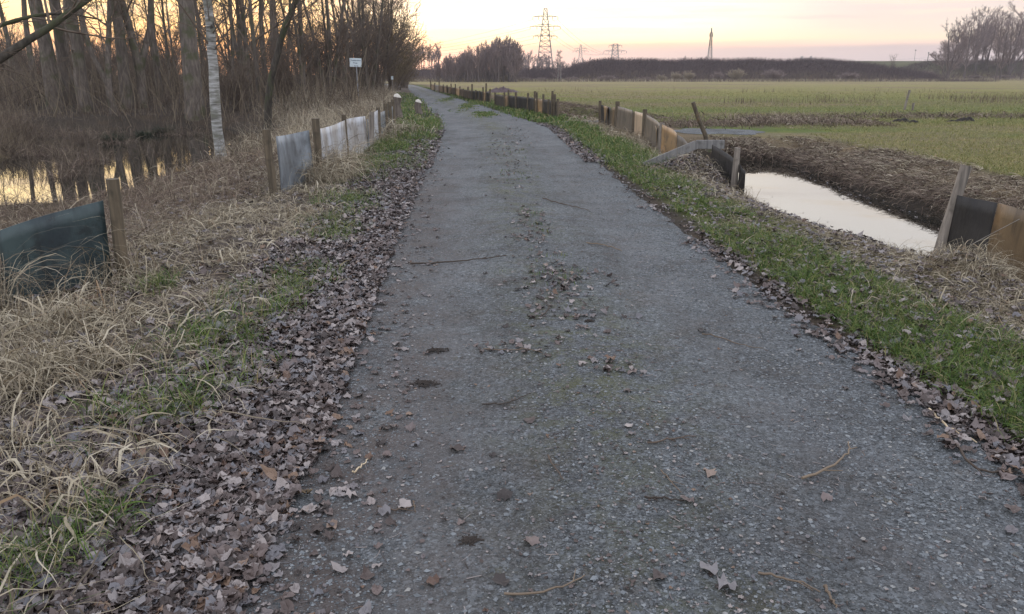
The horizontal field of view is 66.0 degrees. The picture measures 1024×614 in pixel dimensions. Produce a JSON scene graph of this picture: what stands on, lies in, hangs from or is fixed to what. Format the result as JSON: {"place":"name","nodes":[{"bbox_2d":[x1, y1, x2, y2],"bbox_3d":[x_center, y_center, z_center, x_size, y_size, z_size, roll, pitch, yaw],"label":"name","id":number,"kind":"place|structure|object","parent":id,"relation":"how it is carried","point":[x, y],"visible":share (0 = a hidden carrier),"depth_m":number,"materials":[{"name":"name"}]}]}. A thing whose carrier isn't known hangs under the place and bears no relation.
{"place":"outdoors","nodes":[
{"label":"outdoors","id":0,"kind":"place"},
{"bbox_2d":[0,127,285,204],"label":"pond water","id":1,"kind":"structure","parent":0,"point":[13,168],"depth_m":21.11,"materials":[{"name":"black liquid"}]},
{"bbox_2d":[0,108,274,182],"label":"dry grass","id":2,"kind":"structure","parent":1,"relation":"in","point":[87,160],"depth_m":22.83,"materials":[{"name":"plant"}]},
{"bbox_2d":[0,92,311,205],"bbox_3d":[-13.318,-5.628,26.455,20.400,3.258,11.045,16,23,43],"label":"undergrowth","id":3,"kind":"object","parent":1,"relation":"in","point":[40,147],"visible":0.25,"depth_m":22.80,"materials":[{"name":"plant"}]},
{"bbox_2d":[0,81,395,133],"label":"dry grass","id":4,"kind":"structure","parent":0,"point":[164,102],"depth_m":36.10,"materials":[{"name":"plant"}]},
{"bbox_2d":[0,91,448,613],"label":"green grass","id":5,"kind":"structure","parent":0,"point":[420,120],"depth_m":4.50,"materials":[{"name":"plant"}]},
{"bbox_2d":[0,61,1023,550],"bbox_3d":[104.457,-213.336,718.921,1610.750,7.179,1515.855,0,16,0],"label":"ground","id":6,"kind":"structure","parent":0,"point":[724,89],"depth_m":20.73,"materials":[{"name":"plant"}]},
{"bbox_2d":[0,1,16,82],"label":"bare tree","id":7,"kind":"object","parent":6,"relation":"on","point":[6,32],"visible":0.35,"depth_m":51.91,"materials":[{"name":"brown plant"}]},
{"bbox_2d":[0,12,25,62],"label":"bare bush","id":8,"kind":"object","parent":6,"relation":"on","point":[2,39],"visible":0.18,"depth_m":59.23,"materials":[{"name":"brown plant"}]},
{"bbox_2d":[4,44,41,83],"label":"bare bush","id":9,"kind":"object","parent":6,"relation":"on","point":[18,67],"visible":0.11,"depth_m":55.65,"materials":[{"name":"brown plant"}]},
{"bbox_2d":[21,0,37,82],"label":"bare tree","id":10,"kind":"object","parent":6,"relation":"on","point":[29,49],"visible":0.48,"depth_m":49.12,"materials":[{"name":"brown plant"}]},
{"bbox_2d":[28,0,65,108],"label":"bare tree","id":11,"kind":"object","parent":6,"relation":"on","point":[45,45],"visible":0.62,"depth_m":36.09,"materials":[{"name":"brown plant"}]},
{"bbox_2d":[49,0,76,104],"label":"bare tree","id":12,"kind":"object","parent":6,"relation":"on","point":[60,44],"visible":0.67,"depth_m":37.47,"materials":[{"name":"brown plant"}]},
{"bbox_2d":[0,178,129,302],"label":"plastic sheet fence","id":13,"kind":"object","parent":6,"relation":"on","point":[13,238],"visible":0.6,"depth_m":5.93,"materials":[{"name":"plastic"}]},
{"bbox_2d":[63,0,92,111],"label":"bare tree","id":14,"kind":"object","parent":6,"relation":"on","point":[76,42],"visible":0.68,"depth_m":35.24,"materials":[{"name":"brown plant"}]},
{"bbox_2d":[0,0,167,85],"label":"leaning tree","id":15,"kind":"object","parent":6,"relation":"on","point":[26,41],"visible":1,"depth_m":12.63,"materials":[{"name":"brown plant"}]},
{"bbox_2d":[50,0,152,113],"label":"bare tree","id":16,"kind":"object","parent":6,"relation":"on","point":[106,77],"visible":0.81,"depth_m":34.21,"materials":[{"name":"brown plant"}]},
{"bbox_2d":[111,0,133,108],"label":"bare tree","id":17,"kind":"object","parent":6,"relation":"on","point":[121,49],"visible":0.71,"depth_m":36.21,"materials":[{"name":"brown plant"}]},
{"bbox_2d":[117,0,153,107],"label":"bare tree","id":18,"kind":"object","parent":6,"relation":"on","point":[134,49],"visible":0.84,"depth_m":36.61,"materials":[{"name":"brown plant"}]},
{"bbox_2d":[112,0,169,84],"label":"bare tree","id":19,"kind":"object","parent":6,"relation":"on","point":[127,42],"visible":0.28,"depth_m":51.51,"materials":[{"name":"brown plant"}]},
{"bbox_2d":[98,0,204,90],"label":"bare tree","id":20,"kind":"object","parent":6,"relation":"on","point":[164,29],"visible":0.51,"depth_m":44.30,"materials":[{"name":"brown plant"}]},
{"bbox_2d":[130,44,176,83],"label":"bare bush","id":21,"kind":"object","parent":6,"relation":"on","point":[146,66],"visible":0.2,"depth_m":47.76,"materials":[{"name":"brown plant"}]},
{"bbox_2d":[150,16,163,101],"bbox_3d":[-17.515,-17.635,38.371,6.694,15.262,3.226,8,18,25],"label":"bare tree","id":22,"kind":"object","parent":6,"relation":"on","point":[154,48],"visible":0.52,"depth_m":39.02,"materials":[{"name":"brown plant"}]},
{"bbox_2d":[149,9,181,75],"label":"bare bush","id":23,"kind":"object","parent":6,"relation":"on","point":[168,38],"visible":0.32,"depth_m":69.37,"materials":[{"name":"brown plant"}]},
{"bbox_2d":[0,119,338,301],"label":"dry grass","id":24,"kind":"structure","parent":6,"relation":"on","point":[137,196],"depth_m":11.22,"materials":[{"name":"plant"}]},
{"bbox_2d":[165,0,199,81],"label":"bare tree","id":25,"kind":"object","parent":6,"relation":"on","point":[173,36],"visible":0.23,"depth_m":60.53,"materials":[{"name":"brown plant"}]},
{"bbox_2d":[178,0,205,121],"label":"bare tree","id":26,"kind":"object","parent":6,"relation":"on","point":[191,70],"visible":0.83,"depth_m":34.21,"materials":[{"name":"brown plant"}]},
{"bbox_2d":[0,25,407,150],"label":"undergrowth","id":27,"kind":"object","parent":6,"relation":"on","point":[97,91],"visible":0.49,"depth_m":37.37,"materials":[{"name":"plant"}]},
{"bbox_2d":[156,0,257,92],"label":"bare tree","id":28,"kind":"object","parent":6,"relation":"on","point":[199,40],"visible":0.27,"depth_m":45.32,"materials":[{"name":"brown plant"}]},
{"bbox_2d":[161,0,253,156],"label":"birch tree","id":29,"kind":"object","parent":6,"relation":"on","point":[214,96],"visible":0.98,"depth_m":21.36,"materials":[{"name":"white plant"}]},
{"bbox_2d":[177,0,239,97],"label":"bare tree","id":30,"kind":"object","parent":6,"relation":"on","point":[231,44],"visible":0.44,"depth_m":39.76,"materials":[{"name":"brown plant"}]},
{"bbox_2d":[0,127,418,613],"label":"dry grass","id":31,"kind":"structure","parent":6,"relation":"on","point":[29,374],"depth_m":4.48,"materials":[{"name":"plant"}]},
{"bbox_2d":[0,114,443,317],"bbox_3d":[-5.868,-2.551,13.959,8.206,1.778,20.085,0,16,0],"label":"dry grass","id":32,"kind":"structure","parent":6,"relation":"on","point":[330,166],"depth_m":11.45,"materials":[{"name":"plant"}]},
{"bbox_2d":[0,112,455,613],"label":"leaf litter","id":33,"kind":"object","parent":6,"relation":"on","point":[203,554],"visible":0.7,"depth_m":3.45,"materials":[{"name":"plant"}]},
{"bbox_2d":[205,0,252,78],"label":"bare tree","id":34,"kind":"object","parent":6,"relation":"on","point":[227,34],"visible":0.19,"depth_m":60.31,"materials":[{"name":"brown plant"}]},
{"bbox_2d":[201,47,262,110],"bbox_3d":[-13.046,-10.494,36.525,2.609,2.931,3.558,-11,20,-33],"label":"bare bush","id":35,"kind":"object","parent":6,"relation":"on","point":[237,95],"visible":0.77,"depth_m":36.34,"materials":[{"name":"brown plant"}]},
{"bbox_2d":[239,0,252,96],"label":"bare tree","id":36,"kind":"object","parent":6,"relation":"on","point":[243,22],"visible":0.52,"depth_m":41.59,"materials":[{"name":"brown plant"}]},
{"bbox_2d":[217,25,274,77],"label":"bare bush","id":37,"kind":"object","parent":6,"relation":"on","point":[236,56],"visible":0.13,"depth_m":55.52,"materials":[{"name":"brown plant"}]},
{"bbox_2d":[222,4,274,69],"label":"bare bush","id":38,"kind":"object","parent":6,"relation":"on","point":[257,32],"visible":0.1,"depth_m":61.79,"materials":[{"name":"brown plant"}]},
{"bbox_2d":[228,0,271,75],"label":"bare tree","id":39,"kind":"object","parent":6,"relation":"on","point":[238,45],"visible":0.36,"depth_m":46.22,"materials":[{"name":"brown plant"}]},
{"bbox_2d":[258,0,267,92],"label":"bare tree","id":40,"kind":"object","parent":6,"relation":"on","point":[262,37],"visible":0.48,"depth_m":44.42,"materials":[{"name":"brown plant"}]},
{"bbox_2d":[213,0,323,100],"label":"bare tree","id":41,"kind":"object","parent":6,"relation":"on","point":[253,38],"visible":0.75,"depth_m":38.88,"materials":[{"name":"brown plant"}]},
{"bbox_2d":[257,0,302,65],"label":"bare tree","id":42,"kind":"object","parent":6,"relation":"on","point":[266,28],"visible":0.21,"depth_m":55.35,"materials":[{"name":"brown plant"}]},
{"bbox_2d":[254,26,308,104],"bbox_3d":[-11.082,-11.759,38.268,2.697,3.983,2.321,11,20,34],"label":"bare bush","id":43,"kind":"object","parent":6,"relation":"on","point":[285,66],"visible":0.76,"depth_m":38.20,"materials":[{"name":"brown plant"}]},
{"bbox_2d":[259,0,327,96],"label":"bare tree","id":44,"kind":"object","parent":6,"relation":"on","point":[302,53],"visible":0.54,"depth_m":42.63,"materials":[{"name":"brown plant"}]},
{"bbox_2d":[264,0,330,130],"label":"bare tree","id":45,"kind":"object","parent":6,"relation":"on","point":[273,69],"visible":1,"depth_m":29.55,"materials":[{"name":"brown plant"}]},
{"bbox_2d":[197,81,404,161],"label":"dry grass","id":46,"kind":"structure","parent":6,"relation":"on","point":[331,113],"depth_m":27.36,"materials":[{"name":"plant"}]},
{"bbox_2d":[285,5,326,80],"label":"bare bush","id":47,"kind":"object","parent":6,"relation":"on","point":[310,41],"visible":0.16,"depth_m":51.18,"materials":[{"name":"brown plant"}]},
{"bbox_2d":[293,29,359,86],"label":"bare bush","id":48,"kind":"object","parent":6,"relation":"on","point":[338,65],"visible":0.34,"depth_m":48.55,"materials":[{"name":"brown plant"}]},
{"bbox_2d":[262,99,395,195],"bbox_3d":[-3.229,-3.796,17.186,0.462,1.177,14.228,0,16,-2],"label":"plastic sheet fence","id":49,"kind":"object","parent":6,"relation":"on","point":[291,147],"visible":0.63,"depth_m":11.84,"materials":[{"name":"plastic"}]},
{"bbox_2d":[291,0,368,93],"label":"bare tree","id":50,"kind":"object","parent":6,"relation":"on","point":[329,41],"visible":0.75,"depth_m":47.44,"materials":[{"name":"brown plant"}]},
{"bbox_2d":[314,29,374,88],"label":"bare bush","id":51,"kind":"object","parent":6,"relation":"on","point":[365,58],"visible":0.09,"depth_m":55.34,"materials":[{"name":"brown plant"}]},
{"bbox_2d":[320,0,372,89],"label":"bare tree","id":52,"kind":"object","parent":6,"relation":"on","point":[347,11],"visible":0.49,"depth_m":53.16,"materials":[{"name":"brown plant"}]},
{"bbox_2d":[325,0,382,85],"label":"bare tree","id":53,"kind":"object","parent":6,"relation":"on","point":[353,28],"visible":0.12,"depth_m":58.75,"materials":[{"name":"brown plant"}]},
{"bbox_2d":[310,0,401,88],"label":"bare tree","id":54,"kind":"object","parent":6,"relation":"on","point":[375,7],"visible":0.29,"depth_m":60.75,"materials":[{"name":"brown plant"}]},
{"bbox_2d":[325,0,396,92],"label":"bare tree","id":55,"kind":"object","parent":6,"relation":"on","point":[362,43],"visible":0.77,"depth_m":56.47,"materials":[{"name":"brown plant"}]},
{"bbox_2d":[329,0,421,87],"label":"bare tree","id":56,"kind":"object","parent":6,"relation":"on","point":[390,17],"visible":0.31,"depth_m":65.10,"materials":[{"name":"brown plant"}]},
{"bbox_2d":[355,0,410,91],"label":"bare tree","id":57,"kind":"object","parent":6,"relation":"on","point":[384,67],"visible":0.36,"depth_m":62.73,"materials":[{"name":"brown plant"}]},
{"bbox_2d":[365,0,423,88],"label":"bare bush","id":58,"kind":"object","parent":6,"relation":"on","point":[403,29],"visible":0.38,"depth_m":68.25,"materials":[{"name":"brown plant"}]},
{"bbox_2d":[393,94,402,118],"bbox_3d":[-3.899,-6.712,26.930,0.416,1.132,0.416,0,16,0],"label":"post","id":59,"kind":"object","parent":6,"relation":"on","point":[398,109],"visible":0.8,"depth_m":26.79,"materials":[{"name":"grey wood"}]},
{"bbox_2d":[367,0,434,90],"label":"bare tree","id":60,"kind":"object","parent":6,"relation":"on","point":[388,1],"visible":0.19,"depth_m":74.78,"materials":[{"name":"brown plant"}]},
{"bbox_2d":[379,32,436,89],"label":"bare bush","id":61,"kind":"object","parent":6,"relation":"on","point":[400,79],"visible":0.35,"depth_m":78.12,"materials":[{"name":"brown plant"}]},
{"bbox_2d":[399,38,432,87],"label":"bare bush","id":62,"kind":"object","parent":6,"relation":"on","point":[409,75],"visible":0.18,"depth_m":92.40,"materials":[{"name":"brown plant"}]},
{"bbox_2d":[430,81,490,101],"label":"plastic sheet fence","id":63,"kind":"object","parent":6,"relation":"on","point":[475,95],"visible":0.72,"depth_m":51.79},
{"bbox_2d":[494,36,506,81],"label":"bare tree","id":64,"kind":"object","parent":6,"relation":"on","point":[497,51],"visible":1,"depth_m":158.02,"materials":[{"name":"brown plant"}]},
{"bbox_2d":[432,97,586,285],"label":"green grass","id":65,"kind":"structure","parent":6,"relation":"on","point":[484,114],"depth_m":31.67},
{"bbox_2d":[501,48,517,81],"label":"bare tree","id":66,"kind":"object","parent":6,"relation":"on","point":[509,52],"visible":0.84,"depth_m":159.13,"materials":[{"name":"brown plant"}]},
{"bbox_2d":[508,50,523,81],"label":"bare tree","id":67,"kind":"object","parent":6,"relation":"on","point":[518,64],"visible":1,"depth_m":157.36,"materials":[{"name":"brown plant"}]},
{"bbox_2d":[494,90,558,116],"bbox_3d":[0.487,-8.853,34.259,0.473,1.250,12.458,-4,17,-12],"label":"plastic sheet fence","id":68,"kind":"object","parent":6,"relation":"on","point":[548,106],"visible":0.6,"depth_m":33.59,"materials":[{"name":"plastic"}]},
{"bbox_2d":[530,8,560,66],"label":"power pylon","id":69,"kind":"object","parent":6,"relation":"on","point":[548,40],"visible":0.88,"depth_m":396.12,"materials":[{"name":"metal"}]},
{"bbox_2d":[598,101,692,154],"bbox_3d":[3.206,-4.617,20.640,0.356,1.280,11.710,0,16,-2],"label":"plastic sheet fence","id":70,"kind":"object","parent":6,"relation":"on","point":[617,116],"visible":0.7,"depth_m":19.87,"materials":[{"name":"plastic"}]},
{"bbox_2d":[643,140,724,165],"bbox_3d":[3.004,-2.663,13.860,1.401,0.546,0.086,2,17,7],"label":"plank edging","id":71,"kind":"object","parent":6,"relation":"on","point":[699,144],"visible":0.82,"depth_m":13.78,"materials":[{"name":"wood"}]},
{"bbox_2d":[691,101,711,151],"bbox_3d":[4.694,-4.342,19.389,0.666,1.380,0.256,0,16,0],"label":"leaning pole","id":72,"kind":"object","parent":6,"relation":"on","point":[700,123],"visible":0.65,"depth_m":19.30,"materials":[{"name":"brown wood"}]},
{"bbox_2d":[381,56,1023,81],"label":"brambles","id":73,"kind":"object","parent":6,"relation":"on","point":[533,72],"visible":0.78,"depth_m":184.32,"materials":[{"name":"plant"}]},
{"bbox_2d":[381,77,1023,81],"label":"dry grass","id":74,"kind":"structure","parent":6,"relation":"on","point":[726,80],"depth_m":167.80,"materials":[{"name":"plant"}]},
{"bbox_2d":[424,87,1023,443],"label":"green grass","id":75,"kind":"structure","parent":6,"relation":"on","point":[579,128],"depth_m":5.65,"materials":[{"name":"plant"}]},
{"bbox_2d":[711,145,745,194],"bbox_3d":[3.542,-2.189,12.987,0.133,0.912,1.268,-2,17,-5],"label":"plastic sheet fence","id":76,"kind":"object","parent":6,"relation":"on","point":[727,163],"visible":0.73,"depth_m":12.93,"materials":[{"name":"plastic"}]},
{"bbox_2d":[493,94,1023,249],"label":"dry grass","id":77,"kind":"structure","parent":6,"relation":"on","point":[785,121],"depth_m":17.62,"materials":[{"name":"plant"}]},
{"bbox_2d":[762,68,785,80],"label":"bare bush","id":78,"kind":"object","parent":6,"relation":"on","point":[772,73],"visible":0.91,"depth_m":173.20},
{"bbox_2d":[536,123,1023,533],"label":"leaf litter","id":79,"kind":"object","parent":6,"relation":"on","point":[907,384],"visible":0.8,"depth_m":5.29,"materials":[{"name":"plant"}]},
{"bbox_2d":[538,85,1023,105],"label":"dry stalks","id":80,"kind":"object","parent":6,"relation":"on","point":[982,100],"visible":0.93,"depth_m":47.72,"materials":[{"name":"brown plant"}]},
{"bbox_2d":[930,20,978,78],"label":"bare tree","id":81,"kind":"object","parent":6,"relation":"on","point":[946,55],"visible":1,"depth_m":204.21,"materials":[{"name":"brown plant"}]},
{"bbox_2d":[940,13,985,69],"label":"bare tree","id":82,"kind":"object","parent":6,"relation":"on","point":[954,36],"visible":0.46,"depth_m":237.36,"materials":[{"name":"brown plant"}]},
{"bbox_2d":[953,7,988,77],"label":"bare tree","id":83,"kind":"object","parent":6,"relation":"on","point":[974,40],"visible":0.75,"depth_m":227.62,"materials":[{"name":"brown plant"}]},
{"bbox_2d":[933,165,1023,277],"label":"plastic sheet fence","id":84,"kind":"object","parent":6,"relation":"on","point":[967,218],"visible":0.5,"depth_m":6.95,"materials":[{"name":"plastic"}]},
{"bbox_2d":[968,6,997,72],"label":"bare tree","id":85,"kind":"object","parent":6,"relation":"on","point":[987,22],"visible":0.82,"depth_m":232.39,"materials":[{"name":"brown plant"}]},
{"bbox_2d":[971,6,1013,68],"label":"bare tree","id":86,"kind":"object","parent":6,"relation":"on","point":[987,54],"visible":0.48,"depth_m":236.75,"materials":[{"name":"brown plant"}]},
{"bbox_2d":[986,13,1022,78],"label":"bare tree","id":87,"kind":"object","parent":6,"relation":"on","point":[1006,53],"visible":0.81,"depth_m":205.44,"materials":[{"name":"brown plant"}]},
{"bbox_2d":[986,11,1023,74],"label":"bare tree","id":88,"kind":"object","parent":6,"relation":"on","point":[1010,69],"visible":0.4,"depth_m":232.15,"materials":[{"name":"brown plant"}]},
{"bbox_2d":[988,10,1021,79],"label":"bare tree","id":89,"kind":"object","parent":6,"relation":"on","point":[999,43],"visible":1,"depth_m":202.89,"materials":[{"name":"brown plant"}]},
{"bbox_2d":[1007,0,1023,79],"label":"bare tree","id":90,"kind":"object","parent":6,"relation":"on","point":[1020,41],"visible":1,"depth_m":203.27,"materials":[{"name":"brown plant"}]},
{"bbox_2d":[0,0,1023,74],"label":"sky","id":91,"kind":"structure","parent":0,"point":[865,30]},
{"bbox_2d":[242,84,1023,613],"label":"gravel track","id":92,"kind":"structure","parent":0,"point":[458,188],"depth_m":3.59,"materials":[{"name":"gravel"}]},
{"bbox_2d":[410,255,506,263],"bbox_3d":[-0.469,-0.417,6.953,0.857,0.049,0.073,-4,17,-12],"label":"fallen twig","id":93,"kind":"object","parent":92,"relation":"on","point":[452,261],"visible":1,"depth_m":6.91,"materials":[{"name":"brown wood"}]},
{"bbox_2d":[457,534,483,545],"bbox_3d":[-0.147,0.826,2.806,0.098,0.017,0.080,0,16,0],"label":"dung patch","id":94,"kind":"object","parent":92,"relation":"on","point":[472,540],"visible":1,"depth_m":2.80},
{"bbox_2d":[492,573,509,585],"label":"fallen leaf","id":95,"kind":"object","parent":92,"relation":"on","point":[499,578],"visible":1,"depth_m":2.56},
{"bbox_2d":[497,488,512,501],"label":"fallen leaf","id":96,"kind":"object","parent":92,"relation":"on","point":[504,493],"visible":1,"depth_m":3.06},
{"bbox_2d":[504,569,584,595],"bbox_3d":[0.108,0.888,2.509,0.270,0.023,0.063,-7,18,-23],"label":"fallen twig","id":97,"kind":"object","parent":92,"relation":"on","point":[527,593],"visible":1,"depth_m":2.48,"materials":[{"name":"brown wood"}]},
{"bbox_2d":[473,126,646,375],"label":"leaf litter","id":98,"kind":"object","parent":92,"relation":"on","point":[568,309],"visible":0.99,"depth_m":5.91,"materials":[{"name":"plant"}]},
{"bbox_2d":[248,156,1019,613],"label":"leaf crumbs","id":99,"kind":"object","parent":92,"relation":"on","point":[822,606],"visible":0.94,"depth_m":3.04,"materials":[{"name":"plant"}]},
{"bbox_2d":[700,561,717,574],"bbox_3d":[0.641,0.847,2.562,0.061,0.028,0.063,0,16,0],"label":"fallen leaf","id":100,"kind":"object","parent":92,"relation":"on","point":[713,568],"visible":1,"depth_m":2.57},
{"bbox_2d":[717,572,737,590],"bbox_3d":[0.677,0.867,2.476,0.065,0.044,0.067,14,21,39],"label":"fallen leaf","id":101,"kind":"object","parent":92,"relation":"on","point":[723,582],"visible":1,"depth_m":2.48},
{"bbox_2d":[758,571,820,591],"bbox_3d":[0.888,0.873,2.524,0.192,0.025,0.032,9,18,27],"label":"fallen twig","id":102,"kind":"object","parent":92,"relation":"on","point":[776,576],"visible":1,"depth_m":2.53,"materials":[{"name":"brown wood"}]},
{"bbox_2d":[801,441,856,478],"bbox_3d":[1.376,0.658,3.333,0.104,0.028,0.480,15,22,42],"label":"fallen twig","id":103,"kind":"object","parent":92,"relation":"on","point":[823,469],"visible":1,"depth_m":3.26,"materials":[{"name":"brown wood"}]},
{"bbox_2d":[946,432,1022,475],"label":"fallen twig","id":104,"kind":"object","parent":92,"relation":"on","point":[970,462],"visible":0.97,"depth_m":3.32,"materials":[{"name":"brown wood"}]},
{"bbox_2d":[674,128,764,134],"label":"gravel path","id":105,"kind":"structure","parent":0,"point":[716,131],"depth_m":21.91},
{"bbox_2d":[481,91,1023,176],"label":"meadow grass","id":106,"kind":"structure","parent":0,"point":[1006,168],"depth_m":25.81,"materials":[{"name":"plant"}]},
{"bbox_2d":[559,113,1023,385],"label":"dry grass","id":107,"kind":"structure","parent":0,"point":[1001,267],"depth_m":6.31,"materials":[{"name":"plant"}]},
{"bbox_2d":[738,160,941,255],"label":"ditch water","id":108,"kind":"structure","parent":0,"point":[817,199],"depth_m":12.54,"materials":[{"name":"white liquid"}]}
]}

